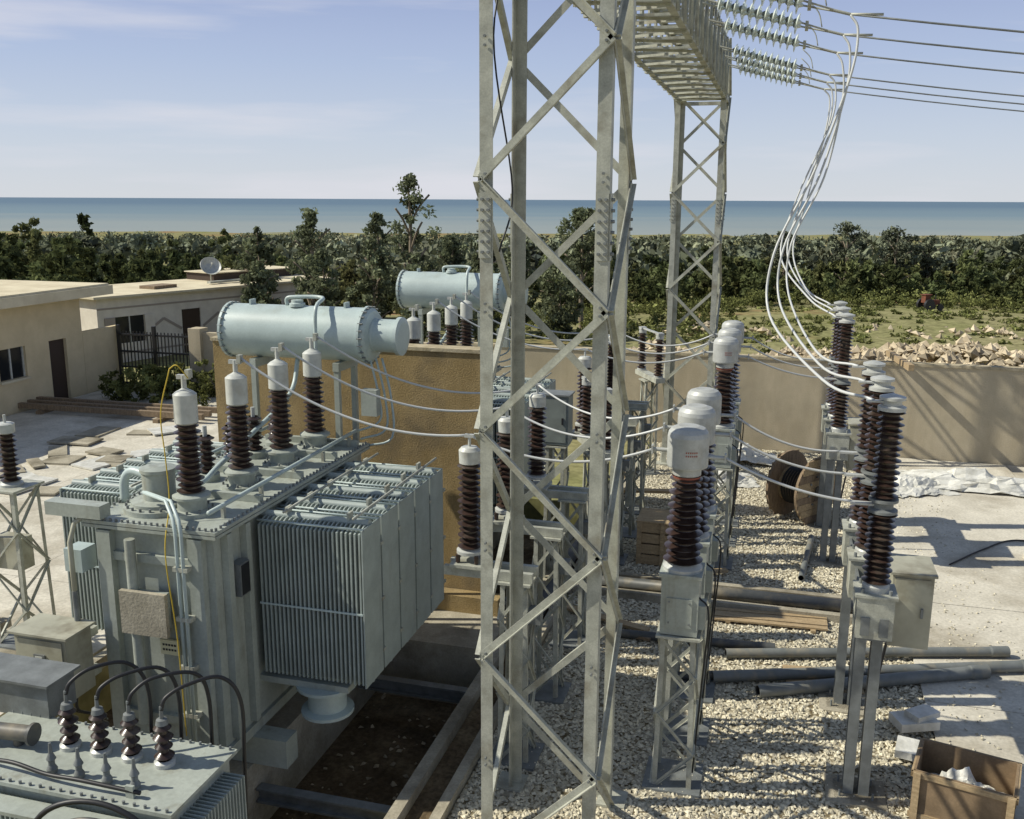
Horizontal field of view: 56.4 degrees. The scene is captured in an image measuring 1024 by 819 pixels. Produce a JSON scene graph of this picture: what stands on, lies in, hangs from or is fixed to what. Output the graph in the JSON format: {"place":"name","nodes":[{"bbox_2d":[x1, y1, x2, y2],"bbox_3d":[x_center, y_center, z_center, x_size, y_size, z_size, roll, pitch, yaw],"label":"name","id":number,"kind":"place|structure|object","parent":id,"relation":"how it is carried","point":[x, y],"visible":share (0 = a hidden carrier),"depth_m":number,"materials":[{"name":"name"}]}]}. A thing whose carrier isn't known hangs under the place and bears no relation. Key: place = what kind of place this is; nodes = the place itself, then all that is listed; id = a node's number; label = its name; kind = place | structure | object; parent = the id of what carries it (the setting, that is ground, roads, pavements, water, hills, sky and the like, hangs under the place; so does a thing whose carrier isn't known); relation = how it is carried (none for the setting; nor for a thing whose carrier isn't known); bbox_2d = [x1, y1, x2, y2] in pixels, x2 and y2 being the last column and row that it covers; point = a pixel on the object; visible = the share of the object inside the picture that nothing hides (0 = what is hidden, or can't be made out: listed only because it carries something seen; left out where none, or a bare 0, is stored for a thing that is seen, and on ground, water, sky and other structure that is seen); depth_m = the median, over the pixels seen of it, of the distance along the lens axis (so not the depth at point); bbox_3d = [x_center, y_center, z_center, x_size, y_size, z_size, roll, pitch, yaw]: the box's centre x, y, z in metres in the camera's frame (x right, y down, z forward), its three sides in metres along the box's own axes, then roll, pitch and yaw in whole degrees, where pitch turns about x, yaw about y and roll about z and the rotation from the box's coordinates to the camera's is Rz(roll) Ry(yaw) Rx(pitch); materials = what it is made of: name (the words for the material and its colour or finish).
{"place":"outdoors","nodes":[
{"label":"outdoors","id":0,"kind":"place"},
{"bbox_2d":[0,390,218,716],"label":"concrete pavement","id":1,"kind":"structure","parent":0,"point":[34,432],"depth_m":26.07,"materials":[{"name":"concrete"}]},
{"bbox_2d":[0,414,55,654],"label":"post insulator","id":2,"kind":"object","parent":1,"relation":"on","point":[17,546],"visible":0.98,"depth_m":14.55,"materials":[{"name":"metal"}]},
{"bbox_2d":[0,425,201,495],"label":"scattered slabs","id":3,"kind":"structure","parent":1,"relation":"on","point":[57,455],"depth_m":26.60,"materials":[{"name":"concrete"}]},
{"bbox_2d":[18,396,216,422],"bbox_3d":[-13.181,0.004,31.808,7.002,0.350,1.400,4,13,15],"label":"timber stack","id":4,"kind":"object","parent":1,"relation":"on","point":[43,404],"visible":0.89,"depth_m":31.71,"materials":[{"name":"wood"}]},
{"bbox_2d":[0,197,1023,235],"bbox_3d":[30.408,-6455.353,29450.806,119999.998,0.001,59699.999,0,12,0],"label":"sea","id":5,"kind":"structure","parent":0,"point":[248,215],"depth_m":1166.91,"materials":[{"name":"liquid"}]},
{"bbox_2d":[0,231,1023,723],"bbox_3d":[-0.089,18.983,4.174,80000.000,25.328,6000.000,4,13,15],"label":"ground","id":6,"kind":"structure","parent":0,"point":[534,505],"depth_m":52.64,"materials":[{"name":"plant"}]},
{"bbox_2d":[0,299,87,417],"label":"walls","id":7,"kind":"structure","parent":6,"relation":"on","point":[32,330],"depth_m":32.97,"materials":[{"name":"paint"}]},
{"bbox_2d":[0,346,30,384],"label":"windows","id":8,"kind":"structure","parent":7,"relation":"attached to","point":[12,364],"depth_m":31.92,"materials":[{"name":"black glass"}]},
{"bbox_2d":[0,280,112,308],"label":"roof","id":9,"kind":"structure","parent":7,"relation":"on","point":[16,293],"depth_m":33.12,"materials":[{"name":"concrete"}]},
{"bbox_2d":[48,338,68,397],"bbox_3d":[-16.188,-1.403,33.978,0.100,2.200,0.850,4,13,15],"label":"door","id":10,"kind":"structure","parent":7,"relation":"attached to","point":[58,368],"depth_m":34.02,"materials":[{"name":"brown"}]},
{"bbox_2d":[0,652,246,818],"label":"auxiliary transformer","id":11,"kind":"object","parent":6,"relation":"on","point":[47,757],"visible":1,"depth_m":9.03,"materials":[{"name":"grey paint"}]},
{"bbox_2d":[34,660,247,818],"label":"black power cables","id":12,"kind":"object","parent":11,"relation":"attached to","point":[100,803],"visible":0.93,"depth_m":9.27,"materials":[{"name":"black rubber"}]},
{"bbox_2d":[82,325,207,393],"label":"gate wall","id":13,"kind":"structure","parent":6,"relation":"on","point":[100,351],"depth_m":35.75,"materials":[{"name":"paint"}]},
{"bbox_2d":[115,325,189,387],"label":"iron gate","id":14,"kind":"structure","parent":13,"relation":"attached to","point":[155,352],"depth_m":36.34,"materials":[{"name":"black"}]},
{"bbox_2d":[97,359,215,405],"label":"garden shrubs","id":15,"kind":"object","parent":6,"relation":"on","point":[148,383],"visible":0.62,"depth_m":33.97,"materials":[{"name":"green plant"}]},
{"bbox_2d":[79,283,306,362],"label":"walls","id":16,"kind":"structure","parent":6,"relation":"on","point":[165,309],"depth_m":42.81,"materials":[{"name":"beige"}]},
{"bbox_2d":[104,308,200,352],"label":"windows and door","id":17,"kind":"structure","parent":16,"relation":"attached to","point":[190,319],"depth_m":41.98,"materials":[{"name":"dark glass"},{"name":"dark brown wood"}]},
{"bbox_2d":[80,265,334,299],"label":"roof","id":18,"kind":"structure","parent":16,"relation":"on","point":[200,280],"depth_m":45.75,"materials":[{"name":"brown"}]},
{"bbox_2d":[200,257,220,280],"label":"satellite dish","id":19,"kind":"object","parent":18,"relation":"on","point":[210,265],"visible":0.97,"depth_m":46.60,"materials":[{"name":"metal"}]},
{"bbox_2d":[232,238,265,270],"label":"eucalyptus tree","id":20,"kind":"object","parent":6,"relation":"on","point":[247,245],"visible":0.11,"depth_m":49.18,"materials":[{"name":"green plant"}]},
{"bbox_2d":[237,226,282,304],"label":"eucalyptus tree","id":21,"kind":"object","parent":6,"relation":"on","point":[264,251],"visible":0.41,"depth_m":45.31,"materials":[{"name":"green plant"}]},
{"bbox_2d":[240,259,280,304],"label":"eucalyptus tree","id":22,"kind":"object","parent":6,"relation":"on","point":[261,294],"visible":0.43,"depth_m":40.60,"materials":[{"name":"green plant"}]},
{"bbox_2d":[103,692,457,818],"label":"pit floor","id":23,"kind":"structure","parent":6,"relation":"on","point":[389,721],"depth_m":13.89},
{"bbox_2d":[286,693,445,818],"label":"pit rubble","id":24,"kind":"object","parent":23,"relation":"on","point":[393,783],"visible":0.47,"depth_m":13.73,"materials":[{"name":"stone"}]},
{"bbox_2d":[284,207,336,305],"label":"eucalyptus tree","id":25,"kind":"object","parent":6,"relation":"on","point":[307,229],"visible":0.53,"depth_m":43.24,"materials":[{"name":"green plant"}]},
{"bbox_2d":[307,248,341,306],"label":"eucalyptus tree","id":26,"kind":"object","parent":6,"relation":"on","point":[317,267],"visible":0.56,"depth_m":40.53,"materials":[{"name":"green plant"}]},
{"bbox_2d":[202,332,474,388],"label":"boundary wall","id":27,"kind":"structure","parent":6,"relation":"on","point":[207,349],"depth_m":35.68,"materials":[{"name":"paint"}]},
{"bbox_2d":[210,336,480,591],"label":"fire wall","id":28,"kind":"structure","parent":6,"relation":"on","point":[451,367],"depth_m":16.07,"materials":[{"name":"paint"}]},
{"bbox_2d":[343,238,396,316],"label":"eucalyptus tree","id":29,"kind":"object","parent":6,"relation":"on","point":[377,267],"visible":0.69,"depth_m":42.58,"materials":[{"name":"green plant"}]},
{"bbox_2d":[359,211,398,316],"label":"eucalyptus tree","id":30,"kind":"object","parent":6,"relation":"on","point":[377,220],"visible":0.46,"depth_m":49.10,"materials":[{"name":"green plant"}]},
{"bbox_2d":[0,212,776,318],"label":"tree belt","id":31,"kind":"object","parent":6,"relation":"on","point":[37,264],"visible":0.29,"depth_m":61.77,"materials":[{"name":"green plant"}]},
{"bbox_2d":[384,173,441,324],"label":"eucalyptus tree","id":32,"kind":"object","parent":6,"relation":"on","point":[407,184],"visible":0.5,"depth_m":46.07,"materials":[{"name":"green plant"}]},
{"bbox_2d":[394,252,434,341],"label":"eucalyptus tree","id":33,"kind":"object","parent":6,"relation":"on","point":[415,260],"visible":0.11,"depth_m":41.44,"materials":[{"name":"green plant"}]},
{"bbox_2d":[431,233,469,311],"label":"eucalyptus tree","id":34,"kind":"object","parent":6,"relation":"on","point":[451,246],"visible":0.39,"depth_m":49.17,"materials":[{"name":"green plant"}]},
{"bbox_2d":[425,268,477,340],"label":"eucalyptus tree","id":35,"kind":"object","parent":6,"relation":"on","point":[474,328],"visible":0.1,"depth_m":40.79,"materials":[{"name":"green plant"}]},
{"bbox_2d":[93,445,852,818],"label":"concrete kerbs","id":36,"kind":"structure","parent":6,"relation":"on","point":[435,657],"depth_m":14.44,"materials":[{"name":"concrete"}]},
{"bbox_2d":[7,295,445,768],"bbox_3d":[-3.572,1.370,13.001,4.570,5.408,5.492,4,13,15],"label":"power transformer","id":37,"kind":"object","parent":36,"relation":"on","point":[308,562],"visible":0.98,"depth_m":11.61,"materials":[{"name":"grey paint"}]},
{"bbox_2d":[160,365,187,735],"bbox_3d":[-3.892,1.632,10.982,0.344,4.260,0.685,2,12,7],"label":"cable","id":38,"kind":"object","parent":37,"relation":"attached to","point":[165,538],"visible":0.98,"depth_m":10.89,"materials":[{"name":"yellow"}]},
{"bbox_2d":[396,265,555,531],"bbox_3d":[-1.641,-0.111,19.777,4.570,5.408,5.492,4,13,15],"label":"power transformer","id":39,"kind":"object","parent":36,"relation":"on","point":[421,293],"visible":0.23,"depth_m":20.94,"materials":[{"name":"grey paint"}]},
{"bbox_2d":[461,249,500,341],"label":"eucalyptus tree","id":40,"kind":"object","parent":6,"relation":"on","point":[475,258],"visible":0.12,"depth_m":45.63,"materials":[{"name":"green plant"}]},
{"bbox_2d":[444,433,554,777],"bbox_3d":[-0.172,2.480,12.119,1.340,4.410,0.850,4,13,15],"label":"surge arrester","id":41,"kind":"object","parent":6,"relation":"on","point":[465,561],"visible":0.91,"depth_m":11.96,"materials":[{"name":"metal"}]},
{"bbox_2d":[0,230,1023,294],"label":"distant woodland","id":42,"kind":"object","parent":6,"relation":"on","point":[811,252],"visible":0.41,"depth_m":145.33,"materials":[{"name":"green plant"}]},
{"bbox_2d":[405,455,636,818],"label":"trench floor","id":43,"kind":"structure","parent":6,"relation":"on","point":[431,793],"depth_m":12.28,"materials":[{"name":"concrete"}]},
{"bbox_2d":[493,533,553,596],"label":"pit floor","id":44,"kind":"structure","parent":6,"relation":"on","point":[528,547],"depth_m":21.79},
{"bbox_2d":[506,245,541,323],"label":"eucalyptus tree","id":45,"kind":"object","parent":6,"relation":"on","point":[530,302],"visible":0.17,"depth_m":51.50,"materials":[{"name":"green plant"}]},
{"bbox_2d":[493,410,579,710],"bbox_3d":[0.284,2.130,13.719,1.340,4.410,0.850,4,13,15],"label":"surge arrester","id":46,"kind":"object","parent":6,"relation":"on","point":[549,691],"visible":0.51,"depth_m":13.66,"materials":[{"name":"metal"}]},
{"bbox_2d":[528,389,574,594],"bbox_3d":[0.815,1.552,17.745,0.850,3.815,0.850,4,13,15],"label":"marshalling cabinet","id":47,"kind":"object","parent":6,"relation":"on","point":[559,415],"visible":0.3,"depth_m":17.32,"materials":[{"name":"metal"}]},
{"bbox_2d":[524,383,588,654],"bbox_3d":[0.754,1.770,15.366,1.340,4.410,0.850,4,13,15],"label":"surge arrester","id":48,"kind":"object","parent":6,"relation":"on","point":[565,496],"visible":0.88,"depth_m":15.20,"materials":[{"name":"metal"}]},
{"bbox_2d":[533,258,584,331],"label":"broadleaf tree","id":49,"kind":"object","parent":6,"relation":"on","point":[562,317],"visible":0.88,"depth_m":49.43,"materials":[{"name":"green plant"}]},
{"bbox_2d":[555,206,594,327],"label":"broadleaf tree","id":50,"kind":"object","parent":6,"relation":"on","point":[580,217],"visible":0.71,"depth_m":52.93,"materials":[{"name":"green plant"}]},
{"bbox_2d":[576,376,611,572],"bbox_3d":[1.549,1.439,17.936,0.850,3.960,1.500,-3,13,-13],"label":"disconnect switch","id":51,"kind":"object","parent":6,"relation":"on","point":[586,407],"visible":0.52,"depth_m":17.98,"materials":[{"name":"metal"}]},
{"bbox_2d":[572,348,634,568],"bbox_3d":[1.773,0.989,18.943,1.340,4.410,0.850,4,13,15],"label":"surge arrester","id":52,"kind":"object","parent":6,"relation":"on","point":[585,360],"visible":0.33,"depth_m":18.82,"materials":[{"name":"metal"}]},
{"bbox_2d":[590,414,641,540],"bbox_3d":[2.202,0.659,20.448,1.340,4.410,0.850,4,13,15],"label":"surge arrester","id":53,"kind":"object","parent":6,"relation":"on","point":[635,447],"visible":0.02,"depth_m":20.43,"materials":[{"name":"metal"}]},
{"bbox_2d":[607,334,654,516],"bbox_3d":[2.631,0.331,21.954,1.340,4.410,0.850,4,13,15],"label":"surge arrester","id":54,"kind":"object","parent":6,"relation":"on","point":[635,406],"visible":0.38,"depth_m":21.86,"materials":[{"name":"metal"}]},
{"bbox_2d":[635,326,666,476],"bbox_3d":[3.587,-0.124,25.089,0.850,3.960,1.500,-3,13,-13],"label":"disconnect switch","id":55,"kind":"object","parent":6,"relation":"on","point":[656,378],"visible":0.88,"depth_m":25.15,"materials":[{"name":"metal"}]},
{"bbox_2d":[628,339,705,350],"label":"rubble pile","id":56,"kind":"object","parent":6,"relation":"on","point":[651,347],"visible":0.1,"depth_m":44.55,"materials":[{"name":"stone"}]},
{"bbox_2d":[447,441,934,818],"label":"gravel bed","id":57,"kind":"object","parent":6,"relation":"on","point":[817,792],"visible":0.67,"depth_m":13.47,"materials":[{"name":"gravel"}]},
{"bbox_2d":[473,0,731,818],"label":"lattice gantry","id":58,"kind":"object","parent":57,"relation":"on","point":[622,38],"visible":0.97,"depth_m":10.19,"materials":[{"name":"metal"}]},
{"bbox_2d":[702,0,850,89],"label":"insulator string set","id":59,"kind":"object","parent":58,"relation":"attached to","point":[736,8],"visible":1,"depth_m":17.44,"materials":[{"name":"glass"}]},
{"bbox_2d":[824,13,1023,111],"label":"overhead line conductors","id":60,"kind":"object","parent":59,"relation":"attached to","point":[875,15],"visible":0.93,"depth_m":16.94,"materials":[{"name":"metal"}]},
{"bbox_2d":[636,507,670,566],"bbox_3d":[3.072,2.582,19.231,1.060,0.905,0.875,4,13,15],"label":"wooden crate","id":61,"kind":"object","parent":57,"relation":"on","point":[652,527],"visible":0.53,"depth_m":18.92,"materials":[{"name":"wood"}]},
{"bbox_2d":[631,423,726,805],"bbox_3d":[2.034,2.471,11.542,0.930,4.695,0.930,4,13,15],"label":"current transformer","id":62,"kind":"object","parent":57,"relation":"on","point":[684,608],"visible":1,"depth_m":11.31,"materials":[{"name":"metal"}]},
{"bbox_2d":[644,403,731,753],"bbox_3d":[2.342,2.235,12.624,0.930,4.695,0.930,4,13,15],"label":"current transformer","id":63,"kind":"object","parent":57,"relation":"on","point":[704,415],"visible":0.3,"depth_m":12.57,"materials":[{"name":"metal"}]},
{"bbox_2d":[528,483,852,640],"bbox_3d":[3.895,3.007,18.726,5.701,0.258,8.900,4,13,15],"label":"drain pipe","id":64,"kind":"object","parent":57,"relation":"on","point":[783,599],"visible":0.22,"depth_m":17.13,"materials":[{"name":"plastic"}]},
{"bbox_2d":[621,629,774,647],"bbox_3d":[2.989,3.760,15.562,2.504,0.155,0.155,3,13,12],"label":"grey plastic pipe","id":65,"kind":"object","parent":57,"relation":"on","point":[716,642],"visible":0.41,"depth_m":15.42,"materials":[{"name":"black plastic"}]},
{"bbox_2d":[665,387,735,708],"bbox_3d":[2.651,1.998,13.707,0.930,4.695,0.930,4,13,15],"label":"current transformer","id":66,"kind":"object","parent":57,"relation":"on","point":[709,396],"visible":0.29,"depth_m":13.48,"materials":[{"name":"metal"}]},
{"bbox_2d":[567,488,864,693],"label":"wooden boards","id":67,"kind":"object","parent":57,"relation":"on","point":[631,625],"visible":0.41,"depth_m":16.11,"materials":[{"name":"wood"}]},
{"bbox_2d":[703,336,748,572],"bbox_3d":[4.072,0.908,18.695,0.930,4.695,0.930,4,13,15],"label":"current transformer","id":68,"kind":"object","parent":57,"relation":"on","point":[725,353],"visible":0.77,"depth_m":18.39,"materials":[{"name":"metal"}]},
{"bbox_2d":[708,328,751,549],"bbox_3d":[4.421,0.641,19.918,0.930,4.695,0.930,4,13,15],"label":"current transformer","id":69,"kind":"object","parent":57,"relation":"on","point":[734,333],"visible":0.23,"depth_m":19.73,"materials":[{"name":"metal"}]},
{"bbox_2d":[713,320,753,529],"bbox_3d":[4.770,0.373,21.142,0.930,4.695,0.930,4,13,15],"label":"current transformer","id":70,"kind":"object","parent":57,"relation":"on","point":[736,324],"visible":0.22,"depth_m":20.95,"materials":[{"name":"metal"}]},
{"bbox_2d":[717,470,759,487],"bbox_3d":[5.317,1.630,24.663,1.967,0.414,1.361,0,12,-2],"label":"plastic sheet","id":71,"kind":"object","parent":57,"relation":"on","point":[746,480],"visible":0.22,"depth_m":24.33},
{"bbox_2d":[738,443,776,464],"bbox_3d":[6.476,1.179,26.465,2.469,0.472,0.990,4,13,15],"label":"plastic sheet","id":72,"kind":"object","parent":57,"relation":"on","point":[750,455],"visible":0.32,"depth_m":26.11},
{"bbox_2d":[712,607,827,633],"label":"wooden boards","id":73,"kind":"object","parent":57,"relation":"on","point":[813,624],"visible":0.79,"depth_m":16.42,"materials":[{"name":"wood"}]},
{"bbox_2d":[765,449,835,524],"bbox_3d":[6.579,1.740,21.658,1.514,1.514,0.878,-9,16,-37],"label":"cable drum","id":74,"kind":"object","parent":57,"relation":"on","point":[781,500],"visible":0.77,"depth_m":21.50,"materials":[{"name":"brown wood"}]},
{"bbox_2d":[798,534,814,580],"bbox_3d":[5.934,2.963,19.251,0.133,0.133,2.413,5,13,21],"label":"grey plastic pipe","id":75,"kind":"object","parent":57,"relation":"on","point":[806,557],"visible":1,"depth_m":19.05,"materials":[{"name":"plastic"}]},
{"bbox_2d":[725,646,1010,657],"bbox_3d":[5.615,3.838,15.123,4.466,0.208,0.166,0,12,0],"label":"grey plastic pipe","id":76,"kind":"object","parent":57,"relation":"on","point":[997,651],"visible":0.97,"depth_m":15.06,"materials":[{"name":"plastic"}]},
{"bbox_2d":[755,664,990,697],"bbox_3d":[5.394,4.035,14.220,3.655,0.250,0.212,-2,13,-9],"label":"grey plastic pipe","id":77,"kind":"object","parent":57,"relation":"on","point":[978,671],"visible":0.95,"depth_m":14.18,"materials":[{"name":"plastic"}]},
{"bbox_2d":[657,321,793,341],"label":"rubble pile","id":78,"kind":"object","parent":6,"relation":"on","point":[761,330],"visible":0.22,"depth_m":51.72,"materials":[{"name":"stone"}]},
{"bbox_2d":[443,341,1023,465],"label":"perimeter wall","id":79,"kind":"structure","parent":6,"relation":"on","point":[970,413],"depth_m":26.85,"materials":[{"name":"paint"}]},
{"bbox_2d":[886,350,914,370],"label":"stone blocks","id":80,"kind":"structure","parent":79,"relation":"on","point":[900,360],"depth_m":25.84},
{"bbox_2d":[458,286,1023,352],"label":"field shrubs","id":81,"kind":"object","parent":6,"relation":"on","point":[656,310],"visible":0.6,"depth_m":58.95,"materials":[{"name":"green plant"}]},
{"bbox_2d":[769,231,802,280],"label":"broadleaf tree","id":82,"kind":"object","parent":6,"relation":"on","point":[784,257],"visible":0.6,"depth_m":78.59,"materials":[{"name":"green plant"}]},
{"bbox_2d":[807,301,861,567],"bbox_3d":[6.840,0.449,19.702,1.090,5.155,3.030,4,13,15],"label":"circuit breaker","id":83,"kind":"object","parent":6,"relation":"on","point":[838,434],"visible":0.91,"depth_m":18.96,"materials":[{"name":"ceramic"}]},
{"bbox_2d":[241,14,874,502],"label":"jumper cables","id":84,"kind":"object","parent":83,"relation":"attached to","point":[817,162],"visible":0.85,"depth_m":14.24,"materials":[{"name":"silver metal"}]},
{"bbox_2d":[748,344,933,362],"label":"rubble pile","id":85,"kind":"object","parent":6,"relation":"on","point":[864,353],"visible":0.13,"depth_m":41.50,"materials":[{"name":"stone"}]},
{"bbox_2d":[824,220,869,300],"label":"broadleaf tree","id":86,"kind":"object","parent":6,"relation":"on","point":[848,228],"visible":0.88,"depth_m":74.98,"materials":[{"name":"green plant"}]},
{"bbox_2d":[693,242,1023,307],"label":"tree belt","id":87,"kind":"object","parent":6,"relation":"on","point":[969,276],"visible":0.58,"depth_m":74.76,"materials":[{"name":"green plant"}]},
{"bbox_2d":[818,360,938,810],"bbox_3d":[4.695,2.094,12.173,1.090,5.155,3.030,4,13,15],"label":"circuit breaker","id":88,"kind":"object","parent":6,"relation":"on","point":[887,590],"visible":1,"depth_m":11.44,"materials":[{"name":"metal"}]},
{"bbox_2d":[874,225,921,285],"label":"broadleaf tree","id":89,"kind":"object","parent":6,"relation":"on","point":[893,232],"visible":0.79,"depth_m":75.86,"materials":[{"name":"green plant"}]},
{"bbox_2d":[830,323,1023,340],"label":"rubble pile","id":90,"kind":"object","parent":6,"relation":"on","point":[974,328],"visible":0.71,"depth_m":51.50,"materials":[{"name":"stone"}]},
{"bbox_2d":[906,235,950,293],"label":"broadleaf tree","id":91,"kind":"object","parent":6,"relation":"on","point":[927,262],"visible":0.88,"depth_m":76.88,"materials":[{"name":"green plant"}]},
{"bbox_2d":[916,294,943,310],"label":"tractor","id":92,"kind":"object","parent":6,"relation":"on","point":[925,301],"visible":0.96,"depth_m":62.66,"materials":[{"name":"paint"}]},
{"bbox_2d":[860,336,1023,366],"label":"rubble pile","id":93,"kind":"object","parent":6,"relation":"on","point":[960,350],"visible":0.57,"depth_m":41.94,"materials":[{"name":"stone"}]},
{"bbox_2d":[0,0,1023,201],"label":"sky","id":94,"kind":"structure","parent":0,"point":[262,99],"materials":[{"name":"blue"}]},
{"bbox_2d":[891,457,1023,818],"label":"concrete pavement","id":95,"kind":"structure","parent":0,"point":[974,524],"depth_m":17.50,"materials":[{"name":"concrete"}]},
{"bbox_2d":[711,659,1023,681],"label":"grey plastic pipe","id":96,"kind":"object","parent":95,"relation":"on","point":[810,673],"visible":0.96,"depth_m":14.40,"materials":[{"name":"plastic"}]},
{"bbox_2d":[888,704,940,761],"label":"foam packing blocks","id":97,"kind":"object","parent":95,"relation":"on","point":[921,718],"depth_m":12.92,"materials":[{"name":"white plastic"}]},
{"bbox_2d":[894,474,959,497],"bbox_3d":[9.892,1.821,23.924,2.242,0.340,1.489,-3,13,-13],"label":"plastic sheet","id":98,"kind":"object","parent":95,"relation":"on","point":[912,485],"visible":0.66,"depth_m":23.67,"materials":[{"name":"plastic"}]},
{"bbox_2d":[893,466,1023,755],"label":"gravel stones","id":99,"kind":"object","parent":95,"relation":"on","point":[982,738],"visible":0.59,"depth_m":15.94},
{"bbox_2d":[897,467,1023,496],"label":"plastic sheet","id":100,"kind":"object","parent":95,"relation":"on","point":[974,479],"visible":0.75,"depth_m":23.93,"materials":[{"name":"plastic"}]},
{"bbox_2d":[907,737,1021,818],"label":"packing crate","id":101,"kind":"object","parent":95,"relation":"on","point":[934,796],"visible":0.98,"depth_m":11.01,"materials":[{"name":"wood"}]},
{"bbox_2d":[932,767,1005,793],"bbox_3d":[5.277,4.343,11.135,0.988,0.410,0.683,7,14,29],"label":"plastic wrap","id":102,"kind":"object","parent":101,"relation":"in","point":[965,775],"visible":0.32,"depth_m":11.10,"materials":[{"name":"plastic"}]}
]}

